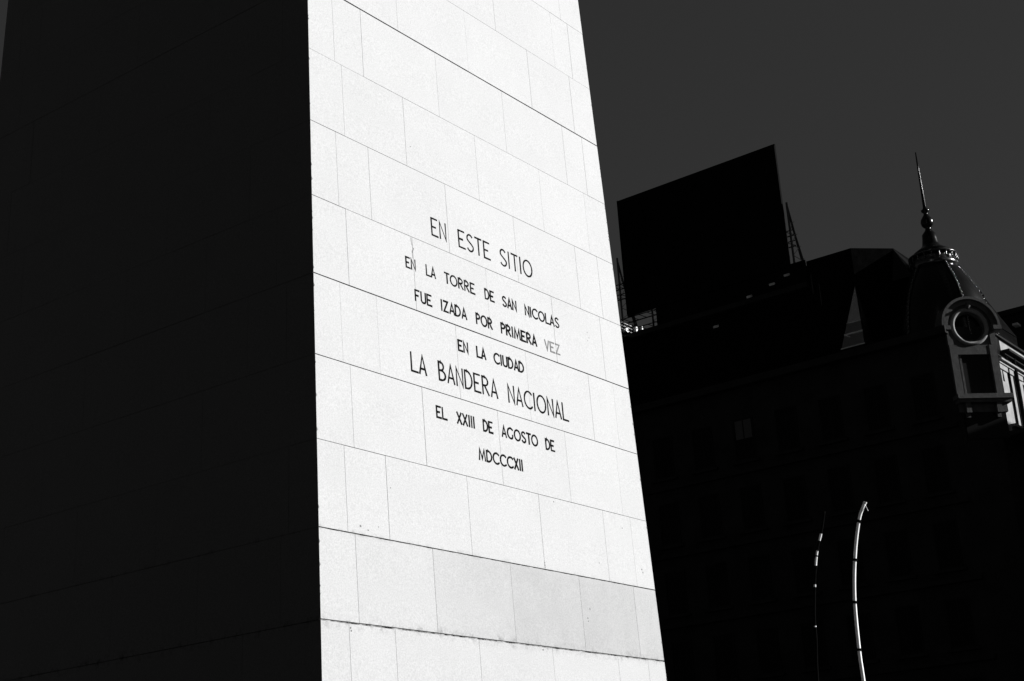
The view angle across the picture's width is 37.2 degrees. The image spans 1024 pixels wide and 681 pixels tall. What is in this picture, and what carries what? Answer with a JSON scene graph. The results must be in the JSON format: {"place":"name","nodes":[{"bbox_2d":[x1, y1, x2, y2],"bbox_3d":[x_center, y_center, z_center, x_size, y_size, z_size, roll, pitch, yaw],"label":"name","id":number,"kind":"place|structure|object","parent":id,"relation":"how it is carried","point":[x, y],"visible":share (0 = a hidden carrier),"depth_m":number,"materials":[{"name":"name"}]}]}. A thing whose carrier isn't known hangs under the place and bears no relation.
{"place":"outdoors","nodes":[
{"label":"outdoors","id":0,"kind":"place"},
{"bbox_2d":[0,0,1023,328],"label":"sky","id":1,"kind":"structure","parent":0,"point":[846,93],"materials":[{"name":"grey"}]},
{"bbox_2d":[813,511,824,680],"bbox_3d":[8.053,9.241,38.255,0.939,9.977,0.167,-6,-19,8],"label":"curved mast","id":2,"kind":"object","parent":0,"point":[814,607],"visible":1,"depth_m":39.11,"materials":[{"name":"metal"}]},
{"bbox_2d":[621,152,1023,680],"bbox_3d":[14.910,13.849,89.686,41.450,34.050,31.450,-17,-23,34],"label":"corner building","id":3,"kind":"structure","parent":0,"point":[770,427],"depth_m":71.87,"materials":[{"name":"stone"}]},
{"bbox_2d":[620,321,632,342],"bbox_3d":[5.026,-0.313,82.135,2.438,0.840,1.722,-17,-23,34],"label":"catwalk","id":4,"kind":"object","parent":3,"relation":"on","point":[625,338],"visible":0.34,"depth_m":81.77,"materials":[{"name":"black paint"}]},
{"bbox_2d":[651,436,678,483],"bbox_3d":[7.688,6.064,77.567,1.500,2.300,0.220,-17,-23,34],"label":"window","id":5,"kind":"structure","parent":3,"relation":"in","point":[662,448],"depth_m":77.62,"materials":[{"name":"black glass"}]},
{"bbox_2d":[657,502,684,550],"bbox_3d":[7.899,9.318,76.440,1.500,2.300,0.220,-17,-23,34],"label":"window","id":6,"kind":"structure","parent":3,"relation":"in","point":[669,520],"depth_m":76.49,"materials":[{"name":"black glass"}]},
{"bbox_2d":[664,570,691,619],"bbox_3d":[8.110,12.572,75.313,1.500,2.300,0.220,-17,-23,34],"label":"window","id":7,"kind":"structure","parent":3,"relation":"in","point":[675,582],"depth_m":75.36,"materials":[{"name":"black glass"}]},
{"bbox_2d":[671,640,694,680],"bbox_3d":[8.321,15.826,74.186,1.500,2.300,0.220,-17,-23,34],"label":"window","id":8,"kind":"structure","parent":3,"relation":"in","point":[682,652],"depth_m":74.31,"materials":[{"name":"black"}]},
{"bbox_2d":[691,426,718,474],"bbox_3d":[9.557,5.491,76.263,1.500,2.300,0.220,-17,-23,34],"label":"window","id":9,"kind":"structure","parent":3,"relation":"in","point":[702,440],"depth_m":76.32,"materials":[{"name":"black glass"}]},
{"bbox_2d":[615,144,807,334],"bbox_3d":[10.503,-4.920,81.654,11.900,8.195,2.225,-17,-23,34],"label":"billboard","id":10,"kind":"object","parent":3,"relation":"on","point":[712,237],"visible":0.8,"depth_m":80.54,"materials":[{"name":"black paint"}]},
{"bbox_2d":[698,493,725,542],"bbox_3d":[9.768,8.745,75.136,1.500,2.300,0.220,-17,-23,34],"label":"window","id":11,"kind":"structure","parent":3,"relation":"in","point":[709,505],"depth_m":75.19,"materials":[{"name":"black glass"}]},
{"bbox_2d":[705,562,733,612],"bbox_3d":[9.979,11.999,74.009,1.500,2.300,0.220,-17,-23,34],"label":"window","id":12,"kind":"structure","parent":3,"relation":"in","point":[716,574],"depth_m":74.06,"materials":[{"name":"black glass"}]},
{"bbox_2d":[712,633,741,680],"bbox_3d":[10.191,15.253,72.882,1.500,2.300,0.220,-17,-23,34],"label":"window","id":13,"kind":"structure","parent":3,"relation":"in","point":[723,645],"depth_m":72.95,"materials":[{"name":"black glass"}]},
{"bbox_2d":[732,416,760,465],"bbox_3d":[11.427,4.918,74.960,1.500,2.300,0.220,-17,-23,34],"label":"window","id":14,"kind":"structure","parent":3,"relation":"in","point":[743,428],"depth_m":75.01,"materials":[{"name":"black glass"}]},
{"bbox_2d":[739,484,768,534],"bbox_3d":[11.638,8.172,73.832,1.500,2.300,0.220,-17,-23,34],"label":"window","id":15,"kind":"structure","parent":3,"relation":"in","point":[750,496],"depth_m":73.88,"materials":[{"name":"black glass"}]},
{"bbox_2d":[747,554,777,605],"bbox_3d":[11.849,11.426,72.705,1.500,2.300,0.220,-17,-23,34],"label":"window","id":16,"kind":"structure","parent":3,"relation":"in","point":[759,569],"depth_m":72.75,"materials":[{"name":"black glass"}]},
{"bbox_2d":[755,626,785,678],"bbox_3d":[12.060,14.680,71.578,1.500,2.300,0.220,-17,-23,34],"label":"window","id":17,"kind":"structure","parent":3,"relation":"in","point":[769,656],"depth_m":71.62,"materials":[{"name":"black glass"}]},
{"bbox_2d":[774,405,803,456],"bbox_3d":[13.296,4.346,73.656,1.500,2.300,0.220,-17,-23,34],"label":"window","id":18,"kind":"structure","parent":3,"relation":"in","point":[786,424],"depth_m":73.70,"materials":[{"name":"black glass"}]},
{"bbox_2d":[782,474,812,525],"bbox_3d":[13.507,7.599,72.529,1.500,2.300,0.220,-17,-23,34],"label":"window","id":19,"kind":"structure","parent":3,"relation":"in","point":[794,488],"depth_m":72.58,"materials":[{"name":"black glass"}]},
{"bbox_2d":[791,545,822,598],"bbox_3d":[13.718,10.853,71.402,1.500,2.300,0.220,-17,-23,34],"label":"window","id":20,"kind":"structure","parent":3,"relation":"in","point":[803,559],"depth_m":71.47,"materials":[{"name":"black glass"}]},
{"bbox_2d":[800,619,831,672],"bbox_3d":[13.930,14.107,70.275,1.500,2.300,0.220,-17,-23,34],"label":"window","id":21,"kind":"structure","parent":3,"relation":"in","point":[807,628],"depth_m":70.34,"materials":[{"name":"black glass"}]},
{"bbox_2d":[817,394,848,446],"bbox_3d":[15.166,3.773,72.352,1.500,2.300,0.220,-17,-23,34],"label":"window","id":22,"kind":"structure","parent":3,"relation":"in","point":[830,411],"depth_m":72.40,"materials":[{"name":"black glass"}]},
{"bbox_2d":[826,464,858,517],"bbox_3d":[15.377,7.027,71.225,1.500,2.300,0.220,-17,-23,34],"label":"window","id":23,"kind":"structure","parent":3,"relation":"in","point":[839,478],"depth_m":71.28,"materials":[{"name":"black glass"}]},
{"bbox_2d":[836,537,868,590],"bbox_3d":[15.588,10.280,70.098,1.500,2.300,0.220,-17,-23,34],"label":"window","id":24,"kind":"structure","parent":3,"relation":"in","point":[845,548],"depth_m":70.17,"materials":[{"name":"black glass"}]},
{"bbox_2d":[840,286,873,351],"bbox_3d":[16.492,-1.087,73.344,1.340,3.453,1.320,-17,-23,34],"label":"dormer window","id":25,"kind":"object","parent":3,"relation":"on","point":[857,333],"visible":0.85,"depth_m":72.89,"materials":[{"name":"stone"}]},
{"bbox_2d":[846,612,879,666],"bbox_3d":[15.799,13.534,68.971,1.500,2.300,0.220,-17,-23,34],"label":"window","id":26,"kind":"structure","parent":3,"relation":"in","point":[864,621],"depth_m":69.00,"materials":[{"name":"black glass"}]},
{"bbox_2d":[862,383,895,435],"bbox_3d":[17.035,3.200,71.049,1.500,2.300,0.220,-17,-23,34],"label":"window","id":27,"kind":"structure","parent":3,"relation":"in","point":[878,417],"depth_m":71.10,"materials":[{"name":"black glass"}]},
{"bbox_2d":[872,454,906,508],"bbox_3d":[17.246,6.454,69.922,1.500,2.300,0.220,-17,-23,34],"label":"window","id":28,"kind":"structure","parent":3,"relation":"in","point":[886,472],"depth_m":69.98,"materials":[{"name":"black glass"}]},
{"bbox_2d":[883,528,917,582],"bbox_3d":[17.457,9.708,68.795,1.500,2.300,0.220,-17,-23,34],"label":"window","id":29,"kind":"structure","parent":3,"relation":"in","point":[897,547],"depth_m":68.85,"materials":[{"name":"black glass"}]},
{"bbox_2d":[894,604,929,659],"bbox_3d":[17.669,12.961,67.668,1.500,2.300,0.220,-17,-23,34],"label":"window","id":30,"kind":"structure","parent":3,"relation":"in","point":[907,618],"depth_m":67.71,"materials":[{"name":"black glass"}]},
{"bbox_2d":[909,371,943,425],"bbox_3d":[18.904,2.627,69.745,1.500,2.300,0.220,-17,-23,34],"label":"window","id":31,"kind":"structure","parent":3,"relation":"in","point":[923,389],"depth_m":69.80,"materials":[{"name":"black glass"}]},
{"bbox_2d":[920,444,955,498],"bbox_3d":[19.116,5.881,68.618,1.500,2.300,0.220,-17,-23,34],"label":"window","id":32,"kind":"structure","parent":3,"relation":"in","point":[934,458],"depth_m":68.68,"materials":[{"name":"black glass"}]},
{"bbox_2d":[932,519,968,574],"bbox_3d":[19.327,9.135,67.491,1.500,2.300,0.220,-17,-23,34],"label":"window","id":33,"kind":"structure","parent":3,"relation":"in","point":[945,533],"depth_m":67.55,"materials":[{"name":"black glass"}]},
{"bbox_2d":[944,596,980,652],"bbox_3d":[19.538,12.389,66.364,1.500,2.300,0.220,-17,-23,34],"label":"window","id":34,"kind":"structure","parent":3,"relation":"in","point":[958,612],"depth_m":66.42,"materials":[{"name":"black glass"}]},
{"bbox_2d":[956,676,981,680],"bbox_3d":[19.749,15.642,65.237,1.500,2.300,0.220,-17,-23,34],"label":"window","id":35,"kind":"structure","parent":3,"relation":"in","point":[979,678],"depth_m":65.57,"materials":[{"name":"black"}]},
{"bbox_2d":[954,312,983,339],"bbox_3d":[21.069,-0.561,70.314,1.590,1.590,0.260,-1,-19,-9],"label":"round window","id":36,"kind":"structure","parent":3,"relation":"in","point":[974,316],"depth_m":70.39,"materials":[{"name":"grey stone"}]},
{"bbox_2d":[964,412,1009,438],"bbox_3d":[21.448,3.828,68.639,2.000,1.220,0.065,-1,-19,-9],"label":"window","id":37,"kind":"structure","parent":3,"relation":"in","point":[981,425],"depth_m":68.60,"materials":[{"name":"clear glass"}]},
{"bbox_2d":[852,501,867,680],"bbox_3d":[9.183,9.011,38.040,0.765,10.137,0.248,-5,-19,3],"label":"curved mast","id":38,"kind":"object","parent":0,"point":[854,601],"visible":1,"depth_m":38.91,"materials":[{"name":"grey metal"}]},
{"bbox_2d":[997,305,1023,350],"bbox_3d":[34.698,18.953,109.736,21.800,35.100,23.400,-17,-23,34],"label":"building","id":39,"kind":"structure","parent":0,"point":[1013,319],"depth_m":102.18,"materials":[{"name":"black"}]},
{"bbox_3d":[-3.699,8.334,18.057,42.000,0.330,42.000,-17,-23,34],"label":"plaza paving","id":40,"kind":"structure","parent":0,"visible":0},
{"bbox_2d":[0,0,666,680],"bbox_3d":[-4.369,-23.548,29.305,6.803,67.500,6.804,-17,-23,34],"label":"obelisk","id":41,"kind":"object","parent":40,"relation":"on","point":[312,362],"visible":1,"depth_m":18.34,"materials":[{"name":"stone"}]}
]}

